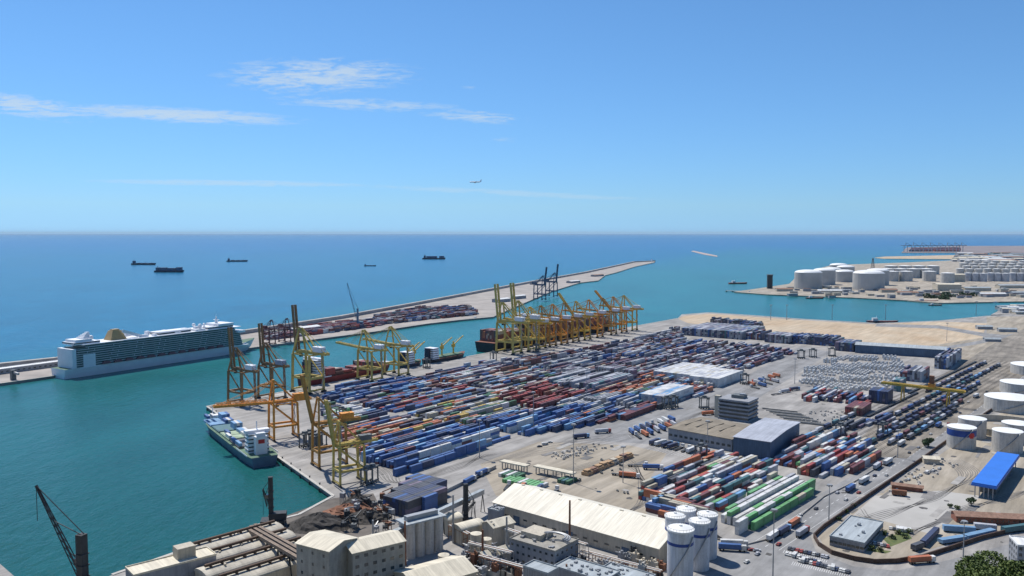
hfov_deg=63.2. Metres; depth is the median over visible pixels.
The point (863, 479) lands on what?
articulated truck
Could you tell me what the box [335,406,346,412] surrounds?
straddle carrier
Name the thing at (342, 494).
hopper
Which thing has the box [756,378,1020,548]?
road markings
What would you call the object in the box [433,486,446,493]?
shipping container
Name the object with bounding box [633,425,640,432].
articulated truck
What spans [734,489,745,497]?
shipping container
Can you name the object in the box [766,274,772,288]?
tower
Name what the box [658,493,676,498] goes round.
shipping container
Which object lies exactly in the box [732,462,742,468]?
shipping container
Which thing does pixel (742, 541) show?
articulated truck
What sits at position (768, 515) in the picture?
shipping container
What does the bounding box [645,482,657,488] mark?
shipping container
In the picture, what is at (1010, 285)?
shed
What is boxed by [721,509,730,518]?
shipping container
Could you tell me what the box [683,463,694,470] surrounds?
shipping container
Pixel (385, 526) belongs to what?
hopper
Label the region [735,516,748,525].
shipping container
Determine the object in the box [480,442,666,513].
lorry park
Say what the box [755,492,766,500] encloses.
shipping container
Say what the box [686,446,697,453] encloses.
articulated truck
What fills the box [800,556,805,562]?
van
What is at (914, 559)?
articulated truck
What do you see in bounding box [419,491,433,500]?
shipping container
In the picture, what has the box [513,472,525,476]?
shipping container
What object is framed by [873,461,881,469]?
articulated truck
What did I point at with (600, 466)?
timber stack
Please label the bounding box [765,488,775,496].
shipping container
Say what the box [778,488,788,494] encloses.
shipping container
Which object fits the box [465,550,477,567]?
plant machinery
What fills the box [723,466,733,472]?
shipping container
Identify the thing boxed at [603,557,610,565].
plant machinery
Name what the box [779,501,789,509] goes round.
shipping container
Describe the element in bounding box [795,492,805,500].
shipping container
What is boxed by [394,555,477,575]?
shed
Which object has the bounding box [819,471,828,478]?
shipping container
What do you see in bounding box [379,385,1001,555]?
oil stains
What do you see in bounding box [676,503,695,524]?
silo
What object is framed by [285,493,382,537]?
bulk yard ground
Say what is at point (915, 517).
pale pavement
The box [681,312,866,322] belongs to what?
quay cope
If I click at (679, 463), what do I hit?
shipping container
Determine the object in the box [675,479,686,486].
shipping container
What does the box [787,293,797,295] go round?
quay hut
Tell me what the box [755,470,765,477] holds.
shipping container
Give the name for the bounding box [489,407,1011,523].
paving patches
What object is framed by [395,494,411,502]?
shipping container
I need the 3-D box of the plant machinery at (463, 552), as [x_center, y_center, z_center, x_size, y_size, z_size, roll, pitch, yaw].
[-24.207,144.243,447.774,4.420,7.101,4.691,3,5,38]
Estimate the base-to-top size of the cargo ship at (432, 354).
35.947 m
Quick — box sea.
[0,234,1023,575]
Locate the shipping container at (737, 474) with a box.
[731,471,741,478]
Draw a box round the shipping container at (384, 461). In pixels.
[382,457,395,463]
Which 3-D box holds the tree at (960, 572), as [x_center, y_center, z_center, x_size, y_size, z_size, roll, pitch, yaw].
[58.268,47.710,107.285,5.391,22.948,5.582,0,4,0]
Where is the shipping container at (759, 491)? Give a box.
[753,489,763,494]
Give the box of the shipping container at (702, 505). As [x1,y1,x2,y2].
[691,503,710,509]
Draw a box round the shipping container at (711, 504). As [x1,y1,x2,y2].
[705,502,713,507]
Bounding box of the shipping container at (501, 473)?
[498,469,510,476]
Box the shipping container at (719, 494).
[713,491,723,499]
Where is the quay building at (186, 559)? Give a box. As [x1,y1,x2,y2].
[125,541,216,575]
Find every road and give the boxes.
[694,376,1023,575]
[876,324,1002,336]
[945,333,1013,347]
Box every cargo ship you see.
[397,341,424,368]
[422,336,464,364]
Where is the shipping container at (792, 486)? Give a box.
[787,484,796,489]
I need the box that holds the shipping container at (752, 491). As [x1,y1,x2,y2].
[747,488,758,495]
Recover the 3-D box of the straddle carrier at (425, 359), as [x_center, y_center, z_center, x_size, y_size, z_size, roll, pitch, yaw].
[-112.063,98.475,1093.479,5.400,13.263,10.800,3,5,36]
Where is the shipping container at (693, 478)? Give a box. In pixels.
[688,476,700,481]
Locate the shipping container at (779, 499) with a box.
[772,496,783,504]
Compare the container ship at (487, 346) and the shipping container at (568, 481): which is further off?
the container ship at (487, 346)
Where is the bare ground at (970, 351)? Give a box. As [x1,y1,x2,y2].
[932,316,1023,363]
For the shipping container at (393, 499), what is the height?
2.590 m
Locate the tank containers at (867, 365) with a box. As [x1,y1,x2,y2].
[804,354,904,371]
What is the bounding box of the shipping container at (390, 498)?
[389,492,403,501]
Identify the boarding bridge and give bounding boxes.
[10,369,18,379]
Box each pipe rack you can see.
[448,524,469,542]
[467,541,513,565]
[478,554,522,575]
[502,527,519,544]
[579,541,588,560]
[580,549,662,573]
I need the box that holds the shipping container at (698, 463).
[693,460,703,466]
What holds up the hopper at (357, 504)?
on the bulk yard ground at (363, 530)
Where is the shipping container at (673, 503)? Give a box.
[668,501,685,506]
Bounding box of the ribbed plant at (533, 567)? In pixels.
[523,559,558,575]
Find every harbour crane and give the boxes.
[35,485,89,575]
[260,476,286,526]
[347,283,362,323]
[462,483,475,521]
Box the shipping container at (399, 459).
[393,456,406,462]
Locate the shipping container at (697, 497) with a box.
[688,495,700,500]
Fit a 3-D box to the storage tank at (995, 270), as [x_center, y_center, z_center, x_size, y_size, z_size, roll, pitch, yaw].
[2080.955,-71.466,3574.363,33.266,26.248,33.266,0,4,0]
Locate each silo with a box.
[664,510,685,530]
[667,521,694,575]
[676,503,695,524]
[688,515,710,571]
[697,508,717,559]
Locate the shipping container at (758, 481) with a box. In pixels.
[751,479,762,483]
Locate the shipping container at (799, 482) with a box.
[794,480,803,485]
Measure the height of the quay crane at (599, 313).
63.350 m
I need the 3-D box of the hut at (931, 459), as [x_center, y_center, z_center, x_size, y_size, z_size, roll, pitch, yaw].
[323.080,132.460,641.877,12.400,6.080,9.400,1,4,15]
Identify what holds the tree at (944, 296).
on the headland
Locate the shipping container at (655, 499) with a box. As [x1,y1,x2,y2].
[652,494,664,502]
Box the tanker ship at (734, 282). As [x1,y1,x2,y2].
[728,279,746,283]
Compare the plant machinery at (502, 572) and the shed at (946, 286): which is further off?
the shed at (946, 286)
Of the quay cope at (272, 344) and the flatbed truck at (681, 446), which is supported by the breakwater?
the quay cope at (272, 344)
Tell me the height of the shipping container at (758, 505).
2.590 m
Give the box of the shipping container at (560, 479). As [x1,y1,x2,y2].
[557,475,568,482]
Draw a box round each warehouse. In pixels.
[492,483,666,562]
[954,255,975,256]
[957,259,980,261]
[966,257,988,258]
[970,253,987,255]
[987,259,1014,260]
[1001,256,1023,258]
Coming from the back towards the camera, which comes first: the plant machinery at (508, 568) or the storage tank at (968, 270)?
the storage tank at (968, 270)
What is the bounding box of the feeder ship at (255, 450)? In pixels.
[203,407,277,467]
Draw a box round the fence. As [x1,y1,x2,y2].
[447,465,495,491]
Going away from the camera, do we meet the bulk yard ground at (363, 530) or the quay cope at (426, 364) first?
the bulk yard ground at (363, 530)
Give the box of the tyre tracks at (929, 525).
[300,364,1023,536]
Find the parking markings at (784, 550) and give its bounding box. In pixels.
[628,382,849,575]
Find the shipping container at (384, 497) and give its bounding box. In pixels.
[383,491,398,499]
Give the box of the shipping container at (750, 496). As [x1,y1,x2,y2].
[745,494,755,499]
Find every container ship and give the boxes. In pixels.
[297,355,389,385]
[475,311,612,352]
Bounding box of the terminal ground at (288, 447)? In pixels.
[0,313,1023,575]
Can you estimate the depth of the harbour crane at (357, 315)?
1577.74 m
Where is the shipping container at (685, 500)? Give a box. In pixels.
[676,497,694,502]
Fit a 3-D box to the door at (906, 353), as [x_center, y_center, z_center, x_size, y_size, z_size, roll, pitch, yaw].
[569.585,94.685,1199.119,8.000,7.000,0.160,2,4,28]
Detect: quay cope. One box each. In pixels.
[0,317,486,383]
[111,496,333,574]
[206,406,334,495]
[209,318,676,405]
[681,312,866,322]
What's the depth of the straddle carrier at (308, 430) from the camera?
694.23 m
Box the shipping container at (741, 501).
[735,498,746,504]
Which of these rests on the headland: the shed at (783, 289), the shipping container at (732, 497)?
the shed at (783, 289)
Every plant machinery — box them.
[461,550,469,556]
[463,543,469,551]
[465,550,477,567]
[474,565,487,575]
[476,560,482,568]
[482,558,492,569]
[488,568,498,575]
[491,551,499,560]
[491,561,498,572]
[493,558,504,569]
[500,566,507,575]
[504,568,512,575]
[506,565,516,575]
[514,567,521,575]
[571,554,585,559]
[591,558,602,564]
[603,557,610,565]
[615,550,624,559]
[625,552,630,561]
[628,550,639,562]
[630,545,635,552]
[638,560,646,570]
[649,558,658,567]
[657,559,665,571]
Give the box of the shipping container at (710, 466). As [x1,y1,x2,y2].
[707,463,718,469]
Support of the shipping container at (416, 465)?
on the shipping containers at (693, 368)
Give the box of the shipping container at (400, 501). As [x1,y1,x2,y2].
[398,495,414,503]
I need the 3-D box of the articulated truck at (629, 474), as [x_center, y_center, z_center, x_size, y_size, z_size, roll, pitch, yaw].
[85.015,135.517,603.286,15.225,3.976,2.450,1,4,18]
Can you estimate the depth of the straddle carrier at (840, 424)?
720.41 m
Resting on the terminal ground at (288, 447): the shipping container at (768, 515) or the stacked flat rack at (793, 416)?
the stacked flat rack at (793, 416)
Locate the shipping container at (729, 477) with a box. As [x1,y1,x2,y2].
[722,475,733,481]
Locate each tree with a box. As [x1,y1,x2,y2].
[922,438,934,446]
[923,293,937,298]
[938,294,950,299]
[942,292,955,296]
[953,569,976,575]
[954,550,1007,575]
[966,497,976,504]
[973,559,1023,575]
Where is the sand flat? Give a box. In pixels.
[679,314,986,345]
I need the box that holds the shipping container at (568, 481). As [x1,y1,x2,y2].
[565,477,576,484]
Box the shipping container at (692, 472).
[687,469,697,476]
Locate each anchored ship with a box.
[131,261,155,264]
[154,266,183,271]
[226,258,247,261]
[422,255,444,258]
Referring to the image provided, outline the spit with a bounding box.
[876,255,954,259]
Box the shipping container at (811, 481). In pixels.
[805,478,815,486]
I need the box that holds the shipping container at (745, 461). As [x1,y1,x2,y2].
[741,459,749,464]
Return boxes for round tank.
[438,552,449,558]
[470,531,481,552]
[484,537,491,549]
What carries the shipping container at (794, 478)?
on the shipping containers at (693, 368)
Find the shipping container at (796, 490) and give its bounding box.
[790,487,800,494]
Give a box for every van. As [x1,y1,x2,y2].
[791,551,797,557]
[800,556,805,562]
[830,563,835,569]
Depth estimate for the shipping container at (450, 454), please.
650.00 m
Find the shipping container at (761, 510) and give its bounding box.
[754,506,766,514]
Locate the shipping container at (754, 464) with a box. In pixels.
[751,461,761,467]
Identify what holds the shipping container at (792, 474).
on the shipping containers at (693, 368)
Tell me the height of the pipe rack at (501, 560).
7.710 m
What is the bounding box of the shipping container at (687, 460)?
[682,457,692,463]
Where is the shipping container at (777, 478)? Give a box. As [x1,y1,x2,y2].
[772,475,782,480]
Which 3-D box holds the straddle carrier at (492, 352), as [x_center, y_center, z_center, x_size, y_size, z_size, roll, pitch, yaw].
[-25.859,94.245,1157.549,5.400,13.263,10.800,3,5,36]
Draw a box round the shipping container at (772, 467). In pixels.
[767,464,777,470]
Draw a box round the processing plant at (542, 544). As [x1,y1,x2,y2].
[509,525,578,564]
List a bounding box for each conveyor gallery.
[247,529,296,575]
[249,525,295,560]
[253,523,295,548]
[393,489,484,533]
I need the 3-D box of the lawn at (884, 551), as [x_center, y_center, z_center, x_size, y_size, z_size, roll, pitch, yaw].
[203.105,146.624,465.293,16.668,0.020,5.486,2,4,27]
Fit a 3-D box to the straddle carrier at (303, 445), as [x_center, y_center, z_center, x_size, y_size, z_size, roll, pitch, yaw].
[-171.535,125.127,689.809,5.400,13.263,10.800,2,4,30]
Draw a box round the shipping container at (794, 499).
[787,496,797,505]
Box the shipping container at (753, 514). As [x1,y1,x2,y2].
[746,511,757,520]
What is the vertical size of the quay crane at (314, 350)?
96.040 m
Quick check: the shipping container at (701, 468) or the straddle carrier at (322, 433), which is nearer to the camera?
the shipping container at (701, 468)
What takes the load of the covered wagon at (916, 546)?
on the tank yard ground at (945, 477)
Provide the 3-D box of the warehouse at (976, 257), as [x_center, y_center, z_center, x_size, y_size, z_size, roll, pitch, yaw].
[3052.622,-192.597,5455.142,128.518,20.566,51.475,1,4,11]
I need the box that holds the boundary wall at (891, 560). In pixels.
[813,392,1015,563]
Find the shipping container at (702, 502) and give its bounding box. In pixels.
[697,500,705,504]
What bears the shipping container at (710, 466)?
on the shipping containers at (693, 368)
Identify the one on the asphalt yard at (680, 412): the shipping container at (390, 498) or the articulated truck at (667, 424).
the articulated truck at (667, 424)
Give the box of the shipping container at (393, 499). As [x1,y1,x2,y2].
[392,493,407,501]
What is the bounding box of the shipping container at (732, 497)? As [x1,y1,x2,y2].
[725,494,736,502]
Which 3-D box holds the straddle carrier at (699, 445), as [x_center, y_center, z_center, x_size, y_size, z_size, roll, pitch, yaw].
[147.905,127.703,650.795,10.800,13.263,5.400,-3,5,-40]
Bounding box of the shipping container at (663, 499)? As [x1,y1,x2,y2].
[653,495,671,503]
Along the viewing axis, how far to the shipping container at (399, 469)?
610.48 m
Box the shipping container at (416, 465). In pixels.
[409,462,422,469]
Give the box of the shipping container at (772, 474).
[767,471,777,478]
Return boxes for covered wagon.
[892,489,906,495]
[910,541,924,550]
[920,526,939,546]
[937,534,966,543]
[962,528,995,538]
[973,522,996,530]
[1000,523,1023,532]
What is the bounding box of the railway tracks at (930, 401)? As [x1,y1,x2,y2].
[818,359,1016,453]
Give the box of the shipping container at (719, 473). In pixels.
[714,470,725,476]
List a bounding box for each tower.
[294,530,358,575]
[346,530,406,575]
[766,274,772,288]
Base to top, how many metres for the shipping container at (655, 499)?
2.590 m
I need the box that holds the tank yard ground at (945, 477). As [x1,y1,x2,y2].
[819,413,1023,558]
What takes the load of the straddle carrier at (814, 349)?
on the asphalt yard at (680, 412)
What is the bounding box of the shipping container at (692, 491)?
[686,488,697,495]
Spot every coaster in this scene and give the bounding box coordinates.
[866,316,898,322]
[915,297,937,300]
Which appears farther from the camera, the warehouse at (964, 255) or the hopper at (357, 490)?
the warehouse at (964, 255)
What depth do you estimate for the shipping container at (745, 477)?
578.65 m
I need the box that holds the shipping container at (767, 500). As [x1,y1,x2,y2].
[761,497,772,503]
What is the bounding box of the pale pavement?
[853,491,980,532]
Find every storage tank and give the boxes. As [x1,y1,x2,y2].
[794,269,822,288]
[814,268,835,284]
[829,263,846,266]
[835,269,853,281]
[837,265,854,270]
[852,270,884,290]
[867,268,888,284]
[884,265,897,268]
[889,271,898,280]
[894,268,907,270]
[898,265,911,268]
[899,271,912,280]
[907,268,919,277]
[912,265,925,268]
[920,268,932,277]
[922,271,936,280]
[926,265,939,273]
[940,272,954,282]
[946,423,976,449]
[956,268,964,273]
[958,415,986,438]
[964,273,971,280]
[965,268,973,272]
[972,273,978,280]
[974,269,982,272]
[979,273,986,281]
[983,268,991,272]
[984,392,1023,414]
[987,273,993,280]
[991,427,1023,454]
[992,268,1000,272]
[994,273,1001,280]
[999,379,1023,393]
[1001,268,1009,272]
[1001,420,1023,444]
[1002,273,1009,281]
[1010,268,1018,272]
[1010,273,1016,280]
[1010,361,1023,374]
[1016,273,1023,280]
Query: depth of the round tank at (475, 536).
453.32 m
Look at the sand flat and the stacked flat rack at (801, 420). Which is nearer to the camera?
the stacked flat rack at (801, 420)
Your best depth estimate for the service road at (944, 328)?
1562.66 m
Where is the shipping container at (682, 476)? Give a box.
[676,473,688,480]
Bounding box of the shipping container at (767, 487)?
[762,485,772,490]
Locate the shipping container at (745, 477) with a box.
[739,474,750,482]
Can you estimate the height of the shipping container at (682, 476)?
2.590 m
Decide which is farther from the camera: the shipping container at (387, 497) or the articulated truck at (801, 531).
the shipping container at (387, 497)
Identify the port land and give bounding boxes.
[902,246,1023,253]
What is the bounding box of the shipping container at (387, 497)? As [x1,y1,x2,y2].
[386,491,401,500]
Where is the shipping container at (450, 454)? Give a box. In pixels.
[444,451,455,457]
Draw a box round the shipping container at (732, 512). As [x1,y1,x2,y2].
[727,507,739,516]
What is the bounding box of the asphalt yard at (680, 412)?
[570,347,830,444]
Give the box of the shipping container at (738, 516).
[733,512,745,521]
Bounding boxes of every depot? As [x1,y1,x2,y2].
[667,417,748,451]
[733,418,799,458]
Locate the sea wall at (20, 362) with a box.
[0,260,654,366]
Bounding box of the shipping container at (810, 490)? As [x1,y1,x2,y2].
[803,487,813,495]
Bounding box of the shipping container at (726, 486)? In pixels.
[721,483,732,490]
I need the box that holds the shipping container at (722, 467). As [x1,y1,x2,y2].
[716,464,726,470]
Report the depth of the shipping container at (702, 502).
533.40 m
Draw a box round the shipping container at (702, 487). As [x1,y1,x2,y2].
[695,483,707,491]
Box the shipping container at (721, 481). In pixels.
[714,479,725,484]
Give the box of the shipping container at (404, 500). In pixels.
[402,495,417,504]
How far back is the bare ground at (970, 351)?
1469.35 m
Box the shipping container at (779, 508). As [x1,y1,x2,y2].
[771,506,781,515]
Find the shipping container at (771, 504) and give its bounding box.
[763,501,775,509]
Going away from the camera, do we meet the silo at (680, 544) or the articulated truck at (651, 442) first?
the silo at (680, 544)
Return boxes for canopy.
[499,459,529,472]
[533,464,576,477]
[971,451,1019,499]
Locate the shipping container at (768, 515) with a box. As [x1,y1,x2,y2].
[761,511,772,520]
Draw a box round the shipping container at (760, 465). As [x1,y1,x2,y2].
[755,462,765,468]
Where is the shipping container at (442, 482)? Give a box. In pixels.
[432,479,446,485]
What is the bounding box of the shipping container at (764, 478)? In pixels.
[759,475,766,481]
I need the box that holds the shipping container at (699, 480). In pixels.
[692,477,704,484]
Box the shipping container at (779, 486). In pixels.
[772,483,783,490]
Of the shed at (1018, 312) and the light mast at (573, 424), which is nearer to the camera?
the light mast at (573, 424)
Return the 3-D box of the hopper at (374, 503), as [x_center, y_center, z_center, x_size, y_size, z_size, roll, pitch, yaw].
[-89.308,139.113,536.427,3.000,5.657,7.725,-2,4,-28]
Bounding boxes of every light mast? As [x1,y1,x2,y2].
[477,419,481,457]
[531,391,535,426]
[571,423,575,482]
[705,420,709,455]
[770,508,777,575]
[826,484,832,519]
[960,520,967,556]
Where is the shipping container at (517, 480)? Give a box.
[513,477,525,483]
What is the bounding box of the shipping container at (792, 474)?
[785,472,795,477]
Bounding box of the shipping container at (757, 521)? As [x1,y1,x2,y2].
[751,516,763,526]
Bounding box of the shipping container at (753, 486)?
[747,483,758,490]
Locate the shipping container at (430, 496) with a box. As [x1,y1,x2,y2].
[422,492,437,500]
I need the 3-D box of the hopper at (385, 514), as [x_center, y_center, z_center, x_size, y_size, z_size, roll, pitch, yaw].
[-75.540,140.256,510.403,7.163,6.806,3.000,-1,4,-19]
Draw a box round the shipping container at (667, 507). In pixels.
[660,504,675,511]
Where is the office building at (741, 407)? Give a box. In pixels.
[714,393,758,422]
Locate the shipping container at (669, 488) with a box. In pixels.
[661,486,673,491]
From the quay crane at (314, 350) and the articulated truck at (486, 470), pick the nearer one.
the articulated truck at (486, 470)
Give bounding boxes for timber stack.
[581,452,633,475]
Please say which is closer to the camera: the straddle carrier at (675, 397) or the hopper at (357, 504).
the hopper at (357, 504)
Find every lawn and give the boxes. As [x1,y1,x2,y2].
[866,548,890,552]
[883,532,911,545]
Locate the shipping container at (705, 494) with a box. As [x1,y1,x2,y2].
[699,491,710,499]
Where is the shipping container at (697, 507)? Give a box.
[688,504,707,510]
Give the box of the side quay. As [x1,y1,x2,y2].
[991,311,1021,315]
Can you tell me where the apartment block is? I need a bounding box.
[1008,535,1023,560]
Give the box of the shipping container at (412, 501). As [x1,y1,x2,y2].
[405,496,420,505]
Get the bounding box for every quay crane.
[212,379,311,441]
[226,327,259,406]
[257,323,289,399]
[263,320,284,344]
[276,318,299,342]
[289,305,329,393]
[300,374,360,469]
[324,399,377,487]
[335,329,387,381]
[362,326,413,376]
[494,284,529,354]
[503,306,552,348]
[509,283,544,351]
[518,305,562,346]
[530,267,547,299]
[535,304,573,344]
[539,302,585,342]
[543,264,558,296]
[558,293,596,339]
[564,299,609,337]
[577,298,622,334]
[594,290,633,332]
[599,295,643,330]
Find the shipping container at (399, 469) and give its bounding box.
[393,465,406,472]
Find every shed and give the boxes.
[0,360,57,373]
[172,520,283,550]
[194,536,300,575]
[211,527,296,560]
[218,554,296,575]
[288,325,319,330]
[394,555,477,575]
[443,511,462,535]
[454,518,483,545]
[478,544,511,562]
[481,515,515,545]
[487,504,504,519]
[492,297,510,301]
[515,294,525,298]
[555,556,619,575]
[566,280,579,282]
[604,561,655,575]
[775,288,792,290]
[817,289,841,292]
[855,342,946,357]
[878,288,897,292]
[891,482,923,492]
[895,291,918,294]
[932,283,961,290]
[951,510,1023,524]
[954,274,964,281]
[962,287,990,290]
[975,325,992,329]
[978,292,1005,296]
[983,337,1001,341]
[995,284,1023,287]
[996,327,1017,331]
[997,307,1020,311]
[1001,308,1008,312]
[1009,291,1023,293]
[1012,311,1023,313]
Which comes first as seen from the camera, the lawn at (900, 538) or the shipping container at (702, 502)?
the lawn at (900, 538)
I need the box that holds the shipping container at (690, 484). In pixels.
[683,481,694,488]
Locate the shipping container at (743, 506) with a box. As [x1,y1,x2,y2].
[736,502,748,510]
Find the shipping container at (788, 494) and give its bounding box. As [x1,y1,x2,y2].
[781,491,792,499]
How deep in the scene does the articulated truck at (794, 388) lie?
935.80 m
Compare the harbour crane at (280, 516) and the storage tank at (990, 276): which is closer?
the harbour crane at (280, 516)
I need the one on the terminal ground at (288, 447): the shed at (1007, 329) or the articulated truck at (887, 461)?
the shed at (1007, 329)
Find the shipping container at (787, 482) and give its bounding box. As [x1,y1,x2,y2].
[781,479,791,486]
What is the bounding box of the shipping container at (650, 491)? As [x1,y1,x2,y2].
[643,488,660,495]
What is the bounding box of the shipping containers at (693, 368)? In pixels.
[204,247,999,534]
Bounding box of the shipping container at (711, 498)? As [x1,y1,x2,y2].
[703,495,714,503]
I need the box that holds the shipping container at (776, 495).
[770,493,780,498]
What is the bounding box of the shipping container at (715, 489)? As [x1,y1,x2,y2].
[708,486,719,494]
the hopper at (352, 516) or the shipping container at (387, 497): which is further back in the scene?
the shipping container at (387, 497)
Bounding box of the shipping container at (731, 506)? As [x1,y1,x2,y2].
[725,503,737,511]
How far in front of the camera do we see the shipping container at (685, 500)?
528.20 m
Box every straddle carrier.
[298,430,310,447]
[304,428,316,444]
[309,432,321,449]
[315,431,327,445]
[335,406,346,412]
[360,465,373,485]
[366,463,378,483]
[422,358,430,368]
[490,351,496,359]
[533,343,538,351]
[661,395,672,408]
[667,394,678,407]
[694,442,707,455]
[698,395,709,408]
[740,372,749,384]
[797,349,805,358]
[809,348,816,357]
[828,347,836,355]
[835,422,846,435]
[877,421,888,435]
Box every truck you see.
[463,475,475,482]
[475,467,489,476]
[503,480,510,490]
[574,433,589,438]
[594,428,610,433]
[619,471,639,478]
[627,461,647,466]
[628,427,634,433]
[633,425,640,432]
[639,423,647,429]
[640,429,648,436]
[643,464,663,469]
[645,422,652,428]
[646,427,653,434]
[649,438,660,444]
[653,425,659,432]
[654,439,666,445]
[657,418,664,424]
[657,424,665,430]
[661,416,669,422]
[661,441,672,447]
[663,422,671,426]
[667,415,675,420]
[667,442,679,449]
[673,443,684,450]
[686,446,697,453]
[701,410,713,415]
[718,542,746,551]
[720,538,747,545]
[746,381,755,385]
[757,382,766,386]
[766,529,779,541]
[770,378,778,382]
[777,524,791,536]
[780,388,790,392]
[788,516,801,527]
[789,386,799,390]
[796,525,809,537]
[845,483,855,492]
[858,475,869,484]
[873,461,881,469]
[883,457,892,465]
[897,439,905,446]
[908,554,935,564]
[935,421,941,427]
[942,524,975,531]
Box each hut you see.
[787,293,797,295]
[829,515,883,552]
[832,292,840,295]
[842,289,851,292]
[887,294,895,297]
[921,455,940,464]
[983,294,993,296]
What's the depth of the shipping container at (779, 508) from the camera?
520.91 m
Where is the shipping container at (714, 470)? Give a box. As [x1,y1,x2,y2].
[707,468,717,473]
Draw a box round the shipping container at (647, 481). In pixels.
[641,478,653,485]
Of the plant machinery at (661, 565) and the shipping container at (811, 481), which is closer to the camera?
the plant machinery at (661, 565)
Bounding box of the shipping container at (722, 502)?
[715,498,727,507]
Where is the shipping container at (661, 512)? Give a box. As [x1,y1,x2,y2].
[658,509,667,515]
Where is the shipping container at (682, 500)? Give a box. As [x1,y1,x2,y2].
[673,498,691,503]
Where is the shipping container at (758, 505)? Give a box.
[752,502,763,508]
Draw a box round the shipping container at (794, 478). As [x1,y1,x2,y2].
[789,475,798,482]
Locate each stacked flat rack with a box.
[762,408,797,411]
[766,409,800,413]
[769,411,803,415]
[773,413,808,417]
[776,414,810,418]
[780,416,816,420]
[783,418,819,422]
[787,419,824,423]
[800,422,822,425]
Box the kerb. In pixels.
[717,455,895,544]
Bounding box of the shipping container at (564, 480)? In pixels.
[561,476,572,483]
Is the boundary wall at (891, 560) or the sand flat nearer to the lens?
the boundary wall at (891, 560)
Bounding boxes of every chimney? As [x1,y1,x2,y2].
[404,521,406,565]
[452,495,454,542]
[481,529,483,550]
[506,516,507,545]
[569,500,570,535]
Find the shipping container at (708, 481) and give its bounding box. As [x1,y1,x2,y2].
[700,478,712,484]
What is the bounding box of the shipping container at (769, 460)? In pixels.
[763,458,773,464]
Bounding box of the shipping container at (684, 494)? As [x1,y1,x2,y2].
[675,492,687,496]
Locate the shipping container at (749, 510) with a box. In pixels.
[743,507,754,513]
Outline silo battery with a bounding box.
[395,508,446,559]
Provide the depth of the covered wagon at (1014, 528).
492.20 m
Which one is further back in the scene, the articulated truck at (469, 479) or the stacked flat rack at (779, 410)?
the stacked flat rack at (779, 410)
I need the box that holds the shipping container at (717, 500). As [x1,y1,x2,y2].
[712,497,723,506]
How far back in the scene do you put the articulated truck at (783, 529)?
489.84 m
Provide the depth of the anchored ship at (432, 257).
5733.01 m
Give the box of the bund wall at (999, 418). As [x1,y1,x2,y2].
[974,414,1023,435]
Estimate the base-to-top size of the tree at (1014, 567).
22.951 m
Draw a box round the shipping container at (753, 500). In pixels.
[746,497,758,505]
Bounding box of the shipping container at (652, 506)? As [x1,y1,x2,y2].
[645,502,659,509]
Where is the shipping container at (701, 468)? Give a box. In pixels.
[696,465,706,472]
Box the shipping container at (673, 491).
[663,489,675,494]
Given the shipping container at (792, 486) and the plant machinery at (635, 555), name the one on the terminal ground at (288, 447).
the plant machinery at (635, 555)
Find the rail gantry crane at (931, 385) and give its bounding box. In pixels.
[881,375,965,405]
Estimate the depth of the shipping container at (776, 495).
545.98 m
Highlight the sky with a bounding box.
[0,0,1023,233]
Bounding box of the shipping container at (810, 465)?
[806,462,815,468]
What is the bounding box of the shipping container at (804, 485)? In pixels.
[797,482,807,490]
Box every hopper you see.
[334,485,345,501]
[335,512,345,518]
[341,516,349,526]
[344,509,349,521]
[344,514,356,523]
[350,522,356,531]
[352,510,361,528]
[354,484,362,493]
[354,502,359,509]
[362,502,372,510]
[363,495,371,504]
[366,510,374,516]
[371,500,377,508]
[374,521,378,532]
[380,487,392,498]
[382,503,388,511]
[382,520,391,529]
[382,523,394,530]
[383,511,393,519]
[385,507,394,519]
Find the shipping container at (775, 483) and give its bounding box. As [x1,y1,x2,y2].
[769,481,780,485]
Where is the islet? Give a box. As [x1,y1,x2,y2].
[691,251,716,256]
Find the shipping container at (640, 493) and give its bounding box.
[638,487,651,495]
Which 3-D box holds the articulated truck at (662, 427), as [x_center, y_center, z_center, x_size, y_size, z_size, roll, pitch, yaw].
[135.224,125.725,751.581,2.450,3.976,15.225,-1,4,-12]
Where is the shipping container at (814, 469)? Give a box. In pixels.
[810,466,819,473]
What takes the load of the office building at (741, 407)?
on the terminal ground at (288, 447)
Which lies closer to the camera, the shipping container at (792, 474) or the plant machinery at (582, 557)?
the plant machinery at (582, 557)
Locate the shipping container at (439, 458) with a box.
[432,455,444,461]
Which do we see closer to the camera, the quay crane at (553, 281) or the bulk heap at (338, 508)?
the bulk heap at (338, 508)
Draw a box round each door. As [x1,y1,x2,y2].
[513,515,519,524]
[621,546,628,554]
[738,446,744,455]
[758,449,764,458]
[904,351,909,355]
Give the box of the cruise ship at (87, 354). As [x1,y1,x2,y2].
[51,317,253,378]
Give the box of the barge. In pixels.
[805,295,823,298]
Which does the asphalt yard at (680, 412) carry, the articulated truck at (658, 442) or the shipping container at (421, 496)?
the articulated truck at (658, 442)
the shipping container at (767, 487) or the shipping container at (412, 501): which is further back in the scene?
the shipping container at (767, 487)
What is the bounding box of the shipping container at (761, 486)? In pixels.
[756,484,766,489]
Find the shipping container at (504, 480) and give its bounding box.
[502,475,514,482]
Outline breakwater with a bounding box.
[0,261,654,385]
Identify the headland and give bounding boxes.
[734,260,1023,303]
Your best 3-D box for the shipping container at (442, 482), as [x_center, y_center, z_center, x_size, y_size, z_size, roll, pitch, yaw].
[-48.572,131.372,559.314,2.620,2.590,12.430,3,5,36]
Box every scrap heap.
[341,493,372,507]
[350,508,390,524]
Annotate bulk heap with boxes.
[287,512,351,533]
[322,503,368,514]
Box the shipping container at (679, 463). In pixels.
[672,461,683,467]

